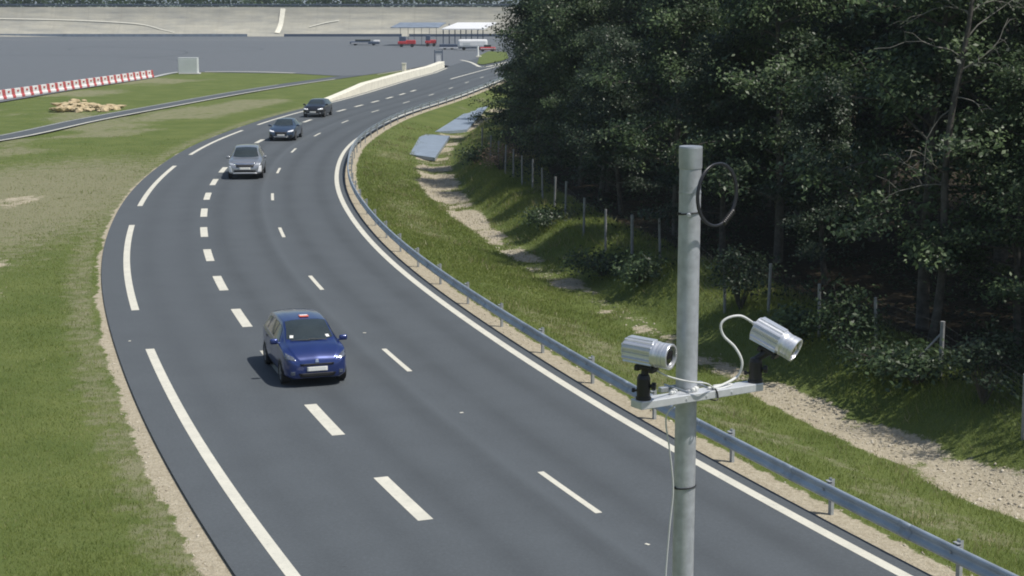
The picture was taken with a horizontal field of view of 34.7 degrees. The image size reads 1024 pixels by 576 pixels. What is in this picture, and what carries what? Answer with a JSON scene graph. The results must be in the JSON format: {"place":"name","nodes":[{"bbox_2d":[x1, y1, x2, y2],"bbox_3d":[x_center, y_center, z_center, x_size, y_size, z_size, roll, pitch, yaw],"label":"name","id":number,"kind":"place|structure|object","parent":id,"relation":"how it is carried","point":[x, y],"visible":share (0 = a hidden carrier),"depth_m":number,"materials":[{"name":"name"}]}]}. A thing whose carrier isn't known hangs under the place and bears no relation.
{"place":"outdoors","nodes":[
{"label":"outdoors","id":0,"kind":"place"},
{"bbox_2d":[0,75,361,140],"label":"access road","id":1,"kind":"structure","parent":0,"point":[47,128],"depth_m":144.24,"materials":[{"name":"grey asphalt"}]},
{"bbox_2d":[6,0,518,2],"label":"sky","id":2,"kind":"structure","parent":0,"point":[304,1],"materials":[{"name":"white"}]},
{"bbox_2d":[435,107,486,133],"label":"ditch slab","id":3,"kind":"structure","parent":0,"point":[459,124],"depth_m":135.68,"materials":[{"name":"grey concrete"}]},
{"bbox_2d":[477,51,507,63],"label":"grass island","id":4,"kind":"structure","parent":0,"point":[489,57],"depth_m":277.64,"materials":[{"name":"green plant"}]},
{"bbox_2d":[0,3,1023,575],"bbox_3d":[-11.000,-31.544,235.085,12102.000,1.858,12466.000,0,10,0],"label":"ground","id":5,"kind":"structure","parent":0,"point":[180,127],"depth_m":48.61,"materials":[{"name":"green plant"}]},
{"bbox_2d":[178,57,200,73],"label":"equipment cabinet","id":6,"kind":"object","parent":5,"relation":"on","point":[188,65],"visible":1,"depth_m":217.92,"materials":[{"name":"plastic"}]},
{"bbox_2d":[0,36,514,101],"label":"test plateau","id":7,"kind":"structure","parent":5,"relation":"on","point":[28,61],"depth_m":291.48,"materials":[{"name":"asphalt"}]},
{"bbox_2d":[4,89,12,98],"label":"barrier block","id":8,"kind":"object","parent":7,"relation":"on","point":[9,95],"depth_m":163.03,"materials":[{"name":"white plastic"}]},
{"bbox_2d":[14,88,21,97],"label":"barrier block","id":9,"kind":"object","parent":7,"relation":"on","point":[18,92],"depth_m":165.30,"materials":[{"name":"white plastic"}]},
{"bbox_2d":[24,86,30,95],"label":"barrier block","id":10,"kind":"object","parent":7,"relation":"on","point":[27,91],"depth_m":167.67,"materials":[{"name":"white plastic"}]},
{"bbox_2d":[32,85,39,94],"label":"barrier block","id":11,"kind":"object","parent":7,"relation":"on","point":[35,90],"depth_m":169.94,"materials":[{"name":"white plastic"}]},
{"bbox_2d":[41,84,47,93],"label":"barrier block","id":12,"kind":"object","parent":7,"relation":"on","point":[44,88],"depth_m":172.23,"materials":[{"name":"white plastic"}]},
{"bbox_2d":[49,83,55,91],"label":"barrier block","id":13,"kind":"object","parent":7,"relation":"on","point":[52,87],"depth_m":174.54,"materials":[{"name":"white plastic"}]},
{"bbox_2d":[57,82,63,90],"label":"barrier block","id":14,"kind":"object","parent":7,"relation":"on","point":[60,86],"depth_m":176.81,"materials":[{"name":"white plastic"}]},
{"bbox_2d":[65,81,71,89],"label":"barrier block","id":15,"kind":"object","parent":7,"relation":"on","point":[68,85],"depth_m":179.15,"materials":[{"name":"white plastic"}]},
{"bbox_2d":[72,80,79,88],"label":"barrier block","id":16,"kind":"object","parent":7,"relation":"on","point":[76,84],"depth_m":181.35,"materials":[{"name":"white plastic"}]},
{"bbox_2d":[80,79,86,87],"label":"barrier block","id":17,"kind":"object","parent":7,"relation":"on","point":[83,83],"depth_m":183.69,"materials":[{"name":"white plastic"}]},
{"bbox_2d":[350,39,379,44],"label":"estate car","id":18,"kind":"object","parent":7,"relation":"on","point":[363,41],"visible":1,"depth_m":356.69,"materials":[{"name":"grey metal"}]},
{"bbox_2d":[398,36,415,46],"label":"tractor","id":19,"kind":"object","parent":7,"relation":"on","point":[402,40],"visible":1,"depth_m":343.55,"materials":[{"name":"red paint"}]},
{"bbox_2d":[390,22,445,45],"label":"grey canopy","id":20,"kind":"object","parent":7,"relation":"on","point":[421,25],"visible":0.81,"depth_m":359.03,"materials":[{"name":"white metal"}]},
{"bbox_2d":[425,35,435,45],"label":"tractor","id":21,"kind":"object","parent":7,"relation":"on","point":[428,41],"visible":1,"depth_m":348.71,"materials":[{"name":"red paint"}]},
{"bbox_2d":[439,44,457,49],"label":"flat trailer","id":22,"kind":"object","parent":7,"relation":"on","point":[446,46],"visible":1,"depth_m":326.44,"materials":[{"name":"white paint"}]},
{"bbox_2d":[442,22,495,43],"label":"white canopy","id":23,"kind":"object","parent":7,"relation":"on","point":[466,26],"visible":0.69,"depth_m":350.63,"materials":[{"name":"metal"}]},
{"bbox_2d":[458,39,486,49],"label":"tank trailer","id":24,"kind":"object","parent":7,"relation":"on","point":[463,44],"visible":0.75,"depth_m":321.84,"materials":[{"name":"white paint"}]},
{"bbox_2d":[480,45,495,51],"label":"car","id":25,"kind":"object","parent":7,"relation":"on","point":[486,47],"visible":0.88,"depth_m":313.41,"materials":[{"name":"red paint"}]},
{"bbox_2d":[0,4,519,36],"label":"banked wall","id":26,"kind":"structure","parent":5,"relation":"on","point":[168,21],"depth_m":451.62,"materials":[{"name":"concrete"}]},
{"bbox_2d":[0,0,520,6],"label":"wood","id":27,"kind":"object","parent":5,"relation":"on","point":[243,1],"visible":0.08,"depth_m":469.96,"materials":[{"name":"green plant"}]},
{"bbox_2d":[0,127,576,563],"bbox_3d":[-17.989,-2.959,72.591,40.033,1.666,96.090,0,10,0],"label":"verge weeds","id":28,"kind":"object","parent":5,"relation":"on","point":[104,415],"visible":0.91,"depth_m":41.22,"materials":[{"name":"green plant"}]},
{"bbox_2d":[0,128,586,575],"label":"verge grass","id":29,"kind":"structure","parent":5,"relation":"on","point":[60,550],"depth_m":42.02,"materials":[{"name":"green plant"}]},
{"bbox_2d":[0,136,586,571],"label":"verge gravel","id":30,"kind":"structure","parent":5,"relation":"on","point":[392,250],"depth_m":43.53,"materials":[{"name":"beige gravel"}]},
{"bbox_2d":[326,61,444,101],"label":"wall","id":31,"kind":"structure","parent":5,"relation":"on","point":[369,85],"depth_m":187.07,"materials":[{"name":"beige concrete"}]},
{"bbox_2d":[410,134,449,160],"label":"ditch slab","id":32,"kind":"structure","parent":5,"relation":"on","point":[431,147],"depth_m":115.08,"materials":[{"name":"grey concrete"}]},
{"bbox_2d":[434,50,442,62],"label":"sign board","id":33,"kind":"object","parent":5,"relation":"on","point":[438,58],"visible":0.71,"depth_m":246.07,"materials":[{"name":"white paint"}]},
{"bbox_2d":[449,142,497,164],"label":"bush","id":34,"kind":"object","parent":5,"relation":"on","point":[468,155],"visible":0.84,"depth_m":96.72,"materials":[{"name":"green plant"}]},
{"bbox_2d":[473,142,524,169],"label":"bush","id":35,"kind":"object","parent":5,"relation":"on","point":[494,159],"visible":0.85,"depth_m":90.69,"materials":[{"name":"green plant"}]},
{"bbox_2d":[486,2,532,100],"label":"tree","id":36,"kind":"object","parent":5,"relation":"on","point":[508,51],"visible":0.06,"depth_m":119.94,"materials":[{"name":"green plant"}]},
{"bbox_2d":[498,40,548,127],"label":"tree","id":37,"kind":"object","parent":5,"relation":"on","point":[519,103],"visible":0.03,"depth_m":108.29,"materials":[{"name":"green plant"}]},
{"bbox_2d":[505,45,550,137],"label":"tree","id":38,"kind":"object","parent":5,"relation":"on","point":[516,123],"visible":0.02,"depth_m":105.20,"materials":[{"name":"green plant"}]},
{"bbox_2d":[468,0,590,154],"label":"tree","id":39,"kind":"object","parent":5,"relation":"on","point":[516,12],"visible":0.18,"depth_m":97.90,"materials":[{"name":"green plant"}]},
{"bbox_2d":[466,0,617,164],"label":"tree","id":40,"kind":"object","parent":5,"relation":"on","point":[534,75],"visible":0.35,"depth_m":91.10,"materials":[{"name":"green plant"}]},
{"bbox_2d":[502,17,589,146],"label":"tree","id":41,"kind":"object","parent":5,"relation":"on","point":[514,109],"visible":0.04,"depth_m":100.59,"materials":[{"name":"green plant"}]},
{"bbox_2d":[515,201,580,228],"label":"bush","id":42,"kind":"object","parent":5,"relation":"on","point":[545,213],"visible":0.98,"depth_m":70.16,"materials":[{"name":"green plant"}]},
{"bbox_2d":[508,25,645,185],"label":"tree","id":43,"kind":"object","parent":5,"relation":"on","point":[563,59],"visible":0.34,"depth_m":81.33,"materials":[{"name":"green plant"}]},
{"bbox_2d":[500,0,655,172],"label":"tree","id":44,"kind":"object","parent":5,"relation":"on","point":[577,12],"visible":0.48,"depth_m":84.96,"materials":[{"name":"green plant"}]},
{"bbox_2d":[555,242,637,279],"bbox_3d":[3.256,-0.984,60.099,3.277,1.437,2.818,3,10,17],"label":"bush","id":45,"kind":"object","parent":5,"relation":"on","point":[587,262],"visible":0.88,"depth_m":59.97,"materials":[{"name":"green plant"}]},
{"bbox_2d":[554,32,667,214],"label":"tree","id":46,"kind":"object","parent":5,"relation":"on","point":[616,103],"visible":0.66,"depth_m":69.83,"materials":[{"name":"green plant"}]},
{"bbox_2d":[556,21,665,191],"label":"tree","id":47,"kind":"object","parent":5,"relation":"on","point":[584,70],"visible":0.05,"depth_m":77.76,"materials":[{"name":"green plant"}]},
{"bbox_2d":[552,20,671,200],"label":"tree","id":48,"kind":"object","parent":5,"relation":"on","point":[610,35],"visible":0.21,"depth_m":74.65,"materials":[{"name":"green plant"}]},
{"bbox_2d":[578,1,648,71],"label":"tree","id":49,"kind":"object","parent":5,"relation":"on","point":[609,16],"visible":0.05,"depth_m":100.01,"materials":[{"name":"green plant"}]},
{"bbox_2d":[587,0,672,113],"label":"tree","id":50,"kind":"object","parent":5,"relation":"on","point":[646,107],"visible":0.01,"depth_m":97.18,"materials":[{"name":"green plant"}]},
{"bbox_2d":[586,0,687,160],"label":"tree","id":51,"kind":"object","parent":5,"relation":"on","point":[621,4],"visible":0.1,"depth_m":91.63,"materials":[{"name":"green plant"}]},
{"bbox_2d":[583,0,691,142],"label":"tree","id":52,"kind":"object","parent":5,"relation":"on","point":[634,21],"visible":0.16,"depth_m":86.70,"materials":[{"name":"green plant"}]},
{"bbox_2d":[607,245,676,289],"bbox_3d":[4.632,-0.675,57.278,2.723,1.425,2.918,-3,10,-16],"label":"bush","id":53,"kind":"object","parent":5,"relation":"on","point":[643,267],"visible":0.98,"depth_m":56.84,"materials":[{"name":"green plant"}]},
{"bbox_2d":[347,76,1017,575],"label":"guardrail","id":54,"kind":"object","parent":5,"relation":"on","point":[957,554],"visible":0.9,"depth_m":34.49,"materials":[{"name":"metal"}]},
{"bbox_2d":[574,0,803,235],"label":"tree","id":55,"kind":"object","parent":5,"relation":"on","point":[682,31],"visible":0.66,"depth_m":62.80,"materials":[{"name":"green plant"}]},
{"bbox_2d":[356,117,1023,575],"bbox_3d":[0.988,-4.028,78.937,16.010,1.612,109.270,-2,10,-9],"label":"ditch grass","id":56,"kind":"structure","parent":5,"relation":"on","point":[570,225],"depth_m":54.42,"materials":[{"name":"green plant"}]},
{"bbox_2d":[356,122,1023,575],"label":"ditch gravel","id":57,"kind":"structure","parent":5,"relation":"on","point":[780,386],"depth_m":39.74,"materials":[{"name":"beige gravel"}]},
{"bbox_2d":[645,0,737,137],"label":"tree","id":58,"kind":"object","parent":5,"relation":"on","point":[660,107],"visible":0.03,"depth_m":82.98,"materials":[{"name":"green plant"}]},
{"bbox_2d":[363,118,1023,557],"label":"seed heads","id":59,"kind":"object","parent":5,"relation":"on","point":[999,546],"visible":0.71,"depth_m":62.41,"materials":[{"name":"beige plant"}]},
{"bbox_2d":[368,119,1023,570],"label":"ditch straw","id":60,"kind":"object","parent":5,"relation":"on","point":[652,335],"visible":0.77,"depth_m":48.56,"materials":[{"name":"beige plant"}]},
{"bbox_2d":[631,145,762,575],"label":"camera pole","id":61,"kind":"object","parent":5,"relation":"on","point":[684,399],"visible":0.93,"depth_m":9.15,"materials":[{"name":"metal"}]},
{"bbox_2d":[621,335,676,400],"bbox_3d":[0.734,0.438,8.913,0.302,0.343,0.144,6,12,32],"label":"surveillance camera","id":62,"kind":"object","parent":61,"relation":"on","point":[646,356],"visible":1,"depth_m":8.87,"materials":[{"name":"silver metal"}]},
{"bbox_2d":[665,405,675,575],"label":"cable","id":63,"kind":"object","parent":61,"relation":"hanging from","point":[672,488],"visible":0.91,"depth_m":9.26,"materials":[{"name":"grey plastic"}]},
{"bbox_2d":[657,370,732,388],"bbox_3d":[1.034,0.502,9.066,0.580,0.170,0.096,-8,13,-40],"label":"cable","id":64,"kind":"object","parent":61,"relation":"hanging from","point":[729,384],"visible":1,"depth_m":9.03,"materials":[{"name":"white plastic"}]},
{"bbox_2d":[696,162,737,226],"bbox_3d":[1.131,-0.515,9.025,0.360,0.358,0.031,-9,14,-43],"label":"cable coil","id":65,"kind":"object","parent":61,"relation":"hanging from","point":[727,217],"visible":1,"depth_m":9.04,"materials":[{"name":"black plastic"}]},
{"bbox_2d":[707,315,752,388],"bbox_3d":[1.221,0.352,9.265,0.365,0.394,0.101,-7,12,-34],"label":"cable","id":66,"kind":"object","parent":61,"relation":"attached to","point":[733,345],"visible":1,"depth_m":9.27,"materials":[{"name":"white plastic"}]},
{"bbox_2d":[744,317,802,382],"bbox_3d":[1.487,0.357,9.303,0.318,0.369,0.151,6,11,29],"label":"surveillance camera","id":67,"kind":"object","parent":61,"relation":"attached to","point":[774,340],"visible":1,"depth_m":9.27,"materials":[{"name":"silver metal"}]},
{"bbox_2d":[631,0,769,183],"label":"tree","id":68,"kind":"object","parent":5,"relation":"on","point":[651,95],"visible":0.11,"depth_m":80.07,"materials":[{"name":"green plant"}]},
{"bbox_2d":[641,0,782,193],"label":"tree","id":69,"kind":"object","parent":5,"relation":"on","point":[689,47],"visible":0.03,"depth_m":76.32,"materials":[{"name":"green plant"}]},
{"bbox_2d":[631,20,804,254],"bbox_3d":[7.714,-5.256,59.402,6.241,8.807,6.434,4,11,22],"label":"tree","id":70,"kind":"object","parent":5,"relation":"on","point":[728,109],"visible":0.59,"depth_m":58.97,"materials":[{"name":"green plant"}]},
{"bbox_2d":[701,243,782,309],"bbox_3d":[7.061,-0.345,50.554,2.564,2.178,2.530,1,10,4],"label":"bush","id":71,"kind":"object","parent":5,"relation":"on","point":[743,276],"visible":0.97,"depth_m":50.36,"materials":[{"name":"green plant"}]},
{"bbox_2d":[683,0,803,206],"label":"tree","id":72,"kind":"object","parent":5,"relation":"on","point":[768,204],"visible":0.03,"depth_m":72.46,"materials":[{"name":"green plant"}]},
{"bbox_2d":[480,107,1023,384],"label":"undergrowth","id":73,"kind":"object","parent":5,"relation":"on","point":[908,264],"visible":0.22,"depth_m":59.47,"materials":[{"name":"green plant"}]},
{"bbox_2d":[481,128,1023,439],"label":"wire fence","id":74,"kind":"object","parent":5,"relation":"on","point":[941,335],"visible":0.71,"depth_m":59.02,"materials":[{"name":"metal"}]},
{"bbox_2d":[667,0,900,262],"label":"tree","id":75,"kind":"object","parent":5,"relation":"on","point":[771,146],"visible":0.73,"depth_m":56.03,"materials":[{"name":"green plant"}]},
{"bbox_2d":[691,0,887,214],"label":"tree","id":76,"kind":"object","parent":5,"relation":"on","point":[731,4],"visible":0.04,"depth_m":69.57,"materials":[{"name":"green plant"}]},
{"bbox_2d":[755,299,845,344],"bbox_3d":[8.228,0.971,46.687,2.513,1.316,2.694,5,11,24],"label":"bush","id":77,"kind":"object","parent":5,"relation":"on","point":[793,319],"visible":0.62,"depth_m":46.38,"materials":[{"name":"green plant"}]},
{"bbox_2d":[723,0,902,227],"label":"tree","id":78,"kind":"object","parent":5,"relation":"on","point":[840,36],"visible":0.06,"depth_m":63.72,"materials":[{"name":"green plant"}]},
{"bbox_2d":[748,69,882,284],"bbox_3d":[9.991,-3.434,52.854,4.716,7.249,4.861,-5,11,-28],"label":"tree","id":79,"kind":"object","parent":5,"relation":"on","point":[815,130],"visible":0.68,"depth_m":52.30,"materials":[{"name":"green plant"}]},
{"bbox_2d":[749,9,897,199],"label":"tree","id":80,"kind":"object","parent":5,"relation":"on","point":[839,139],"depth_m":74.69,"materials":[{"name":"green plant"}]},
{"bbox_2d":[735,0,921,214],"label":"tree","id":81,"kind":"object","parent":5,"relation":"on","point":[864,102],"visible":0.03,"depth_m":67.32,"materials":[{"name":"green plant"}]},
{"bbox_2d":[795,273,916,353],"bbox_3d":[9.192,0.709,44.614,2.838,2.206,3.176,-7,12,-35],"label":"bush","id":82,"kind":"object","parent":5,"relation":"on","point":[854,325],"visible":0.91,"depth_m":44.32,"materials":[{"name":"green plant"}]},
{"bbox_2d":[848,22,889,184],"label":"tree","id":83,"kind":"object","parent":5,"relation":"on","point":[853,102],"depth_m":79.41,"materials":[{"name":"green plant"}]},
{"bbox_2d":[737,0,1006,241],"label":"tree","id":84,"kind":"object","parent":5,"relation":"on","point":[857,32],"visible":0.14,"depth_m":61.18,"materials":[{"name":"green plant"}]},
{"bbox_2d":[786,5,962,130],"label":"tree","id":85,"kind":"object","parent":5,"relation":"on","point":[872,108],"visible":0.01,"depth_m":70.36,"materials":[{"name":"green plant"}]},
{"bbox_2d":[821,326,929,384],"bbox_3d":[9.497,1.713,42.311,2.562,1.306,2.979,-6,11,-29],"label":"bush","id":86,"kind":"object","parent":5,"relation":"on","point":[861,355],"visible":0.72,"depth_m":42.39,"materials":[{"name":"green plant"}]},
{"bbox_2d":[750,0,1023,329],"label":"tree","id":87,"kind":"object","parent":5,"relation":"on","point":[892,95],"visible":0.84,"depth_m":44.62,"materials":[{"name":"green plant"}]},
{"bbox_2d":[848,20,961,193],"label":"tree","id":88,"kind":"object","parent":5,"relation":"on","point":[893,176],"visible":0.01,"depth_m":76.97,"materials":[{"name":"green plant"}]},
{"bbox_2d":[807,0,1021,237],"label":"tree","id":89,"kind":"object","parent":5,"relation":"on","point":[959,107],"visible":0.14,"depth_m":58.23,"materials":[{"name":"green plant"}]},
{"bbox_2d":[862,336,966,391],"bbox_3d":[10.152,1.914,41.229,2.723,1.425,2.918,0,10,-1],"label":"bush","id":90,"kind":"object","parent":5,"relation":"on","point":[910,370],"visible":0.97,"depth_m":40.87,"materials":[{"name":"green plant"}]},
{"bbox_2d":[829,0,1023,219],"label":"tree","id":91,"kind":"object","parent":5,"relation":"on","point":[886,135],"visible":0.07,"depth_m":63.14,"materials":[{"name":"green plant"}]},
{"bbox_2d":[856,12,1021,209],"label":"tree","id":92,"kind":"object","parent":5,"relation":"on","point":[939,159],"depth_m":71.01,"materials":[{"name":"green plant"}]},
{"bbox_2d":[870,0,1023,248],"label":"tree","id":93,"kind":"object","parent":5,"relation":"on","point":[908,140],"visible":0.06,"depth_m":58.88,"materials":[{"name":"green plant"}]},
{"bbox_2d":[874,0,1023,344],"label":"bare tree","id":94,"kind":"object","parent":5,"relation":"on","point":[939,294],"visible":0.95,"depth_m":43.54,"materials":[{"name":"brown plant"}]},
{"bbox_2d":[879,52,1023,345],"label":"tree","id":95,"kind":"object","parent":5,"relation":"on","point":[1013,122],"visible":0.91,"depth_m":43.01,"materials":[{"name":"green plant"}]},
{"bbox_2d":[883,0,1023,275],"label":"tree","id":96,"kind":"object","parent":5,"relation":"on","point":[1001,255],"visible":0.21,"depth_m":53.80,"materials":[{"name":"green plant"}]},
{"bbox_2d":[919,0,1023,145],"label":"tree","id":97,"kind":"object","parent":5,"relation":"on","point":[992,56],"visible":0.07,"depth_m":58.48,"materials":[{"name":"green plant"}]},
{"bbox_2d":[929,318,1023,402],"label":"bush","id":98,"kind":"object","parent":5,"relation":"on","point":[983,389],"visible":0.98,"depth_m":38.50,"materials":[{"name":"green plant"}]},
{"bbox_2d":[950,26,1023,257],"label":"tree","id":99,"kind":"object","parent":5,"relation":"on","point":[1021,41],"visible":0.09,"depth_m":51.55,"materials":[{"name":"green plant"}]},
{"bbox_2d":[959,18,1023,37],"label":"tree","id":100,"kind":"object","parent":5,"relation":"on","point":[1000,27],"visible":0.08,"depth_m":57.71,"materials":[{"name":"green plant"}]},
{"bbox_2d":[969,57,1023,153],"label":"tree","id":101,"kind":"object","parent":5,"relation":"on","point":[994,82],"visible":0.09,"depth_m":46.71,"materials":[{"name":"green plant"}]},
{"bbox_2d":[974,13,1023,47],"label":"tree","id":102,"kind":"object","parent":5,"relation":"on","point":[998,35],"visible":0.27,"depth_m":52.85,"materials":[{"name":"green plant"}]},
{"bbox_2d":[1001,271,1023,298],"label":"tree","id":103,"kind":"object","parent":5,"relation":"on","point":[1017,289],"visible":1,"depth_m":38.95,"materials":[{"name":"green plant"}]},
{"bbox_2d":[101,50,931,575],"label":"road","id":104,"kind":"structure","parent":0,"point":[435,432],"depth_m":38.16,"materials":[{"name":"grey asphalt"}]},
{"bbox_2d":[226,144,265,177],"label":"suv car","id":105,"kind":"object","parent":104,"relation":"on","point":[246,159],"visible":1,"depth_m":89.64,"materials":[{"name":"grey metal"}]},
{"bbox_2d":[268,118,302,139],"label":"saloon car","id":106,"kind":"object","parent":104,"relation":"on","point":[285,127],"visible":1,"depth_m":114.06,"materials":[{"name":"blue paint"}]},
{"bbox_2d":[263,308,346,383],"bbox_3d":[-5.472,1.444,42.901,2.010,1.495,3.822,-3,10,-18],"label":"hatchback car","id":107,"kind":"object","parent":104,"relation":"on","point":[302,343],"visible":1,"depth_m":41.78,"materials":[{"name":"blue paint"}]},
{"bbox_2d":[303,98,331,116],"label":"compact car","id":108,"kind":"object","parent":104,"relation":"on","point":[319,106],"visible":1,"depth_m":136.96,"materials":[{"name":"black paint"}]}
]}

